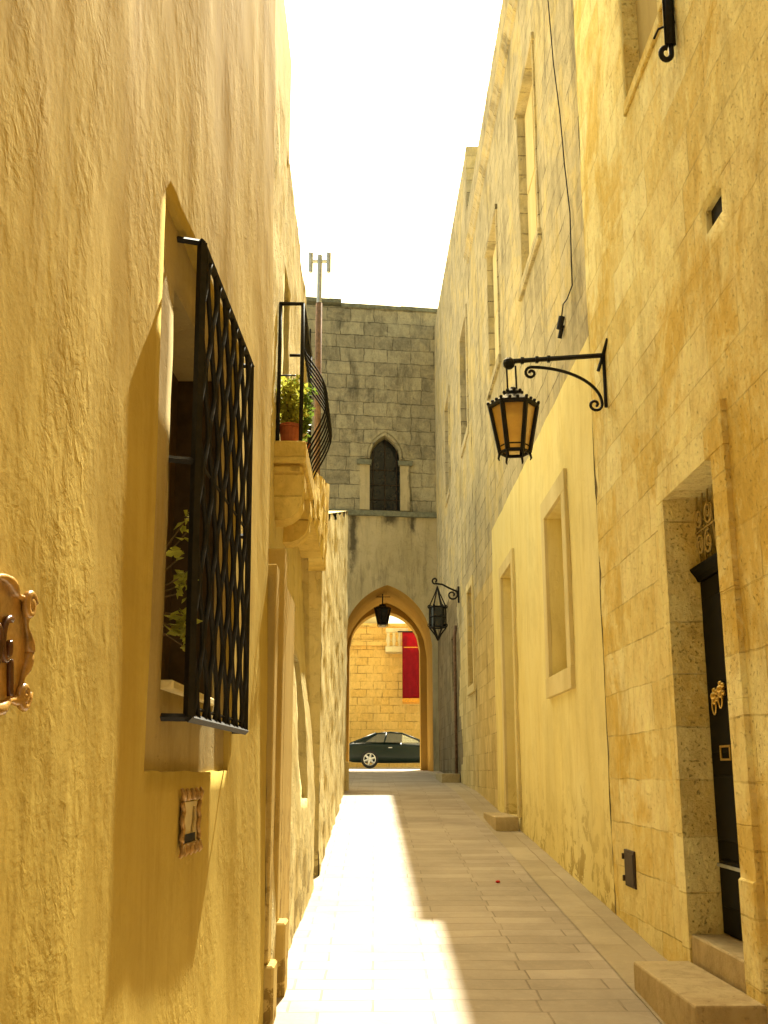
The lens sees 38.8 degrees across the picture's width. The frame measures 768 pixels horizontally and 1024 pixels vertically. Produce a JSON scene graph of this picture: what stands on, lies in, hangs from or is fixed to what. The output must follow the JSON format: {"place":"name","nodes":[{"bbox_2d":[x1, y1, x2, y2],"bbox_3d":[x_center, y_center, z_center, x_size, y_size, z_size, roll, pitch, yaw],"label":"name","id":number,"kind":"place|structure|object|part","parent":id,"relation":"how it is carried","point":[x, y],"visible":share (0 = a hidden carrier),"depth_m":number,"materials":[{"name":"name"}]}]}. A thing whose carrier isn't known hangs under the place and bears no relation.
{"place":"outdoors","nodes":[
{"label":"outdoors","id":0,"kind":"place"},
{"bbox_2d":[163,510,201,651],"bbox_3d":[-0.746,0.277,3.618,0.288,0.568,0.200,0,-13,-1],"label":"window plant","id":1,"kind":"object","parent":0,"point":[179,578],"depth_m":3.60,"materials":[{"name":"plant"}]},
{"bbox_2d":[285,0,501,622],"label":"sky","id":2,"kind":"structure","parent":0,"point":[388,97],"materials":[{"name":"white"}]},
{"bbox_2d":[274,770,660,1023],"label":"street","id":3,"kind":"structure","parent":0,"point":[415,913],"depth_m":7.50,"materials":[{"name":"beige stone"}]},
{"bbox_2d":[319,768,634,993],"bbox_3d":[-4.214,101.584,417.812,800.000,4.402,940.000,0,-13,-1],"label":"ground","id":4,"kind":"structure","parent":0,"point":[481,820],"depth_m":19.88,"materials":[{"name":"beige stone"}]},
{"bbox_2d":[0,0,275,1023],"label":"plaster house","id":5,"kind":"structure","parent":4,"relation":"on","point":[136,242],"depth_m":3.03,"materials":[{"name":"paint"}]},
{"bbox_2d":[0,573,38,716],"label":"wall plaque","id":6,"kind":"object","parent":5,"relation":"attached to","point":[17,641],"depth_m":2.03,"materials":[{"name":"brown ceramic"}]},
{"bbox_2d":[178,787,203,858],"bbox_3d":[-0.644,1.036,3.653,0.027,0.220,0.326,0,-13,1],"label":"number plaque","id":7,"kind":"object","parent":5,"relation":"attached to","point":[190,832],"visible":1,"depth_m":3.66,"materials":[{"name":"beige ceramic"}]},
{"bbox_2d":[144,205,254,771],"bbox_3d":[-0.757,0.017,3.999,0.396,1.900,1.543,0,-13,-1],"label":"window","id":8,"kind":"structure","parent":5,"relation":"in","point":[188,716],"depth_m":3.98,"materials":[{"name":"metal"}]},
{"bbox_2d":[263,0,331,1023],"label":"building","id":9,"kind":"structure","parent":4,"relation":"on","point":[298,515],"depth_m":7.45,"materials":[{"name":"stone"}]},
{"bbox_2d":[280,588,294,933],"bbox_3d":[-0.633,1.682,6.738,0.070,2.350,0.700,0,-13,-1],"label":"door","id":10,"kind":"structure","parent":9,"relation":"in","point":[290,605],"depth_m":6.75,"materials":[{"name":"yellow wood"}]},
{"bbox_2d":[276,375,309,440],"bbox_3d":[-0.648,-0.712,7.521,0.273,0.557,0.405,0,-13,-1],"label":"potted plant","id":11,"kind":"object","parent":9,"relation":"on","point":[289,410],"visible":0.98,"depth_m":7.43,"materials":[{"name":"green plant"}]},
{"bbox_2d":[287,376,317,452],"bbox_3d":[-0.596,-0.674,7.854,0.246,0.637,0.408,0,-13,-1],"label":"potted plant","id":12,"kind":"object","parent":9,"relation":"on","point":[308,419],"visible":0.23,"depth_m":7.86,"materials":[{"name":"green plant"}]},
{"bbox_2d":[309,511,348,875],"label":"eroded wall","id":13,"kind":"structure","parent":4,"relation":"on","point":[328,611],"depth_m":12.41,"materials":[{"name":"stone"}]},
{"bbox_2d":[308,252,330,475],"bbox_3d":[-0.897,-1.655,14.778,0.314,4.070,0.090,0,-13,-1],"label":"antenna mast","id":14,"kind":"object","parent":13,"relation":"on","point":[319,261],"visible":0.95,"depth_m":14.95,"materials":[{"name":"metal"}]},
{"bbox_2d":[306,297,438,770],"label":"gate tower","id":15,"kind":"structure","parent":4,"relation":"on","point":[378,470],"depth_m":31.98,"materials":[{"name":"stone"}]},
{"bbox_2d":[374,594,390,626],"bbox_3d":[-0.043,2.780,32.132,0.521,1.215,0.510,0,-13,-1],"label":"hanging lantern","id":16,"kind":"object","parent":15,"relation":"hanging from","point":[382,612],"visible":1,"depth_m":31.93,"materials":[{"name":"black metal"}]},
{"bbox_2d":[357,423,412,510],"bbox_3d":[0.003,-1.258,31.810,1.674,2.691,0.456,2,-14,-8],"label":"window","id":17,"kind":"structure","parent":15,"relation":"in","point":[387,478],"depth_m":31.83,"materials":[{"name":"stone"}]},
{"bbox_2d":[349,732,419,767],"bbox_3d":[0.676,8.630,39.483,4.255,1.281,1.980,0,-13,-1],"label":"parked car","id":18,"kind":"object","parent":4,"relation":"on","point":[375,748],"visible":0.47,"depth_m":38.66,"materials":[{"name":"green paint"}]},
{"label":"side window","id":19,"kind":"part","parent":18,"relation":"part of","materials":[{"name":"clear glass"}]},
{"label":"side window","id":20,"kind":"part","parent":18,"relation":"part of","materials":[{"name":"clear glass"}]},
{"bbox_2d":[349,616,419,767],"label":"square house","id":21,"kind":"structure","parent":4,"relation":"on","point":[376,705],"depth_m":45.47,"materials":[{"name":"stone"}]},
{"bbox_2d":[398,631,418,703],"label":"hanging banner","id":22,"kind":"object","parent":21,"relation":"hanging from","point":[410,671],"visible":0.9,"depth_m":44.65,"materials":[{"name":"red fabric"}]},
{"bbox_2d":[435,146,477,791],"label":"stone house","id":23,"kind":"structure","parent":4,"relation":"on","point":[457,710],"depth_m":23.75,"materials":[{"name":"stone"}]},
{"bbox_2d":[427,578,459,640],"bbox_3d":[1.248,2.037,22.864,0.682,1.330,0.375,0,-13,-1],"label":"wall lamp","id":24,"kind":"object","parent":23,"relation":"attached to","point":[437,616],"visible":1,"depth_m":22.78,"materials":[{"name":"black metal"}]},
{"bbox_2d":[444,385,450,507],"bbox_3d":[1.558,-1.592,26.867,0.043,2.670,1.620,0,-13,-1],"label":"window","id":25,"kind":"structure","parent":23,"relation":"in","point":[447,494],"depth_m":26.41,"materials":[{"name":"stone"}]},
{"bbox_2d":[459,304,471,457],"bbox_3d":[1.671,-2.605,21.969,0.171,2.670,1.720,0,-13,-1],"label":"window","id":26,"kind":"structure","parent":23,"relation":"in","point":[464,320],"depth_m":21.73,"materials":[{"name":"stone"}]},
{"bbox_2d":[466,575,474,695],"bbox_3d":[1.611,2.325,20.331,0.043,2.100,1.400,0,-13,-1],"label":"window","id":27,"kind":"structure","parent":23,"relation":"in","point":[470,688],"depth_m":19.96,"materials":[{"name":"stone"}]},
{"bbox_2d":[463,0,615,913],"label":"cream house","id":28,"kind":"structure","parent":4,"relation":"on","point":[543,755],"depth_m":12.07,"materials":[{"name":"cream plaster"},{"name":"stone"},{"name":"limestone"}]},
{"bbox_2d":[484,204,500,400],"bbox_3d":[1.711,-3.166,16.655,0.175,2.520,1.640,0,-13,-1],"label":"window","id":29,"kind":"structure","parent":28,"relation":"in","point":[494,216],"depth_m":16.74,"materials":[{"name":"stone"}]},
{"bbox_2d":[499,548,521,817],"bbox_3d":[1.659,2.273,14.418,0.040,3.360,1.490,0,-13,-1],"label":"door","id":30,"kind":"structure","parent":28,"relation":"in","point":[509,562],"depth_m":14.07,"materials":[{"name":"stone"}]},
{"bbox_2d":[513,32,541,301],"bbox_3d":[1.748,-4.052,12.960,0.175,2.610,1.640,0,-13,-1],"label":"window","id":31,"kind":"structure","parent":28,"relation":"in","point":[535,234],"depth_m":13.07,"materials":[{"name":"stone"}]},
{"bbox_2d":[540,468,574,698],"bbox_3d":[1.695,0.752,10.730,0.046,2.050,1.450,0,-13,-1],"label":"window","id":32,"kind":"structure","parent":28,"relation":"in","point":[563,681],"depth_m":10.34,"materials":[{"name":"stone"}]},
{"bbox_2d":[547,0,572,315],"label":"cable","id":33,"kind":"object","parent":28,"relation":"attached to","point":[564,163],"visible":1,"depth_m":10.33,"materials":[{"name":"black rubber"}]},
{"bbox_2d":[556,316,564,338],"bbox_3d":[1.683,-1.763,10.414,0.085,0.198,0.148,0,-13,-1],"label":"junction knot","id":34,"kind":"object","parent":28,"relation":"attached to","point":[560,325],"visible":1,"depth_m":10.37,"materials":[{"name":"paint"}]},
{"bbox_2d":[573,0,767,1016],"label":"stone house","id":35,"kind":"structure","parent":4,"relation":"on","point":[674,168],"depth_m":6.49,"materials":[{"name":"stone"}]},
{"bbox_2d":[486,338,607,464],"bbox_3d":[1.278,-0.863,8.494,0.957,0.965,0.385,0,-13,-1],"label":"wall lamp","id":36,"kind":"object","parent":35,"relation":"attached to","point":[513,412],"visible":1,"depth_m":8.41,"materials":[{"name":"black metal"}]},
{"bbox_2d":[623,0,661,116],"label":"window","id":37,"kind":"structure","parent":35,"relation":"in","point":[648,12],"depth_m":7.63,"materials":[{"name":"stone"}]},
{"bbox_2d":[653,0,675,62],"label":"wall bracket","id":38,"kind":"object","parent":35,"relation":"attached to","point":[668,26],"depth_m":6.57,"materials":[{"name":"black metal"}]},
{"bbox_2d":[690,487,742,940],"bbox_3d":[1.966,1.013,5.998,0.190,2.590,1.100,0,-13,-1],"label":"door","id":39,"kind":"structure","parent":35,"relation":"in","point":[706,572],"depth_m":6.21,"materials":[{"name":"black paint"}]},
{"bbox_2d":[426,771,667,1023],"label":"pavement","id":40,"kind":"structure","parent":0,"point":[620,946],"depth_m":8.60,"materials":[{"name":"beige stone"}]},
{"bbox_2d":[436,773,459,783],"bbox_3d":[1.372,5.848,23.602,0.383,0.361,2.201,0,-13,-1],"label":"stone step","id":41,"kind":"object","parent":40,"relation":"on","point":[443,778],"visible":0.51,"depth_m":22.56,"materials":[{"name":"beige stone"}]},
{"bbox_2d":[483,812,518,830],"bbox_3d":[1.502,4.085,14.050,0.294,0.363,1.504,0,-13,-1],"label":"stone step","id":42,"kind":"object","parent":40,"relation":"on","point":[499,821],"visible":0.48,"depth_m":13.36,"materials":[{"name":"beige stone"}]},
{"bbox_2d":[634,961,767,1023],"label":"stone step","id":43,"kind":"object","parent":40,"relation":"on","point":[679,992],"visible":0.96,"depth_m":5.30,"materials":[{"name":"beige stone"}]}
]}

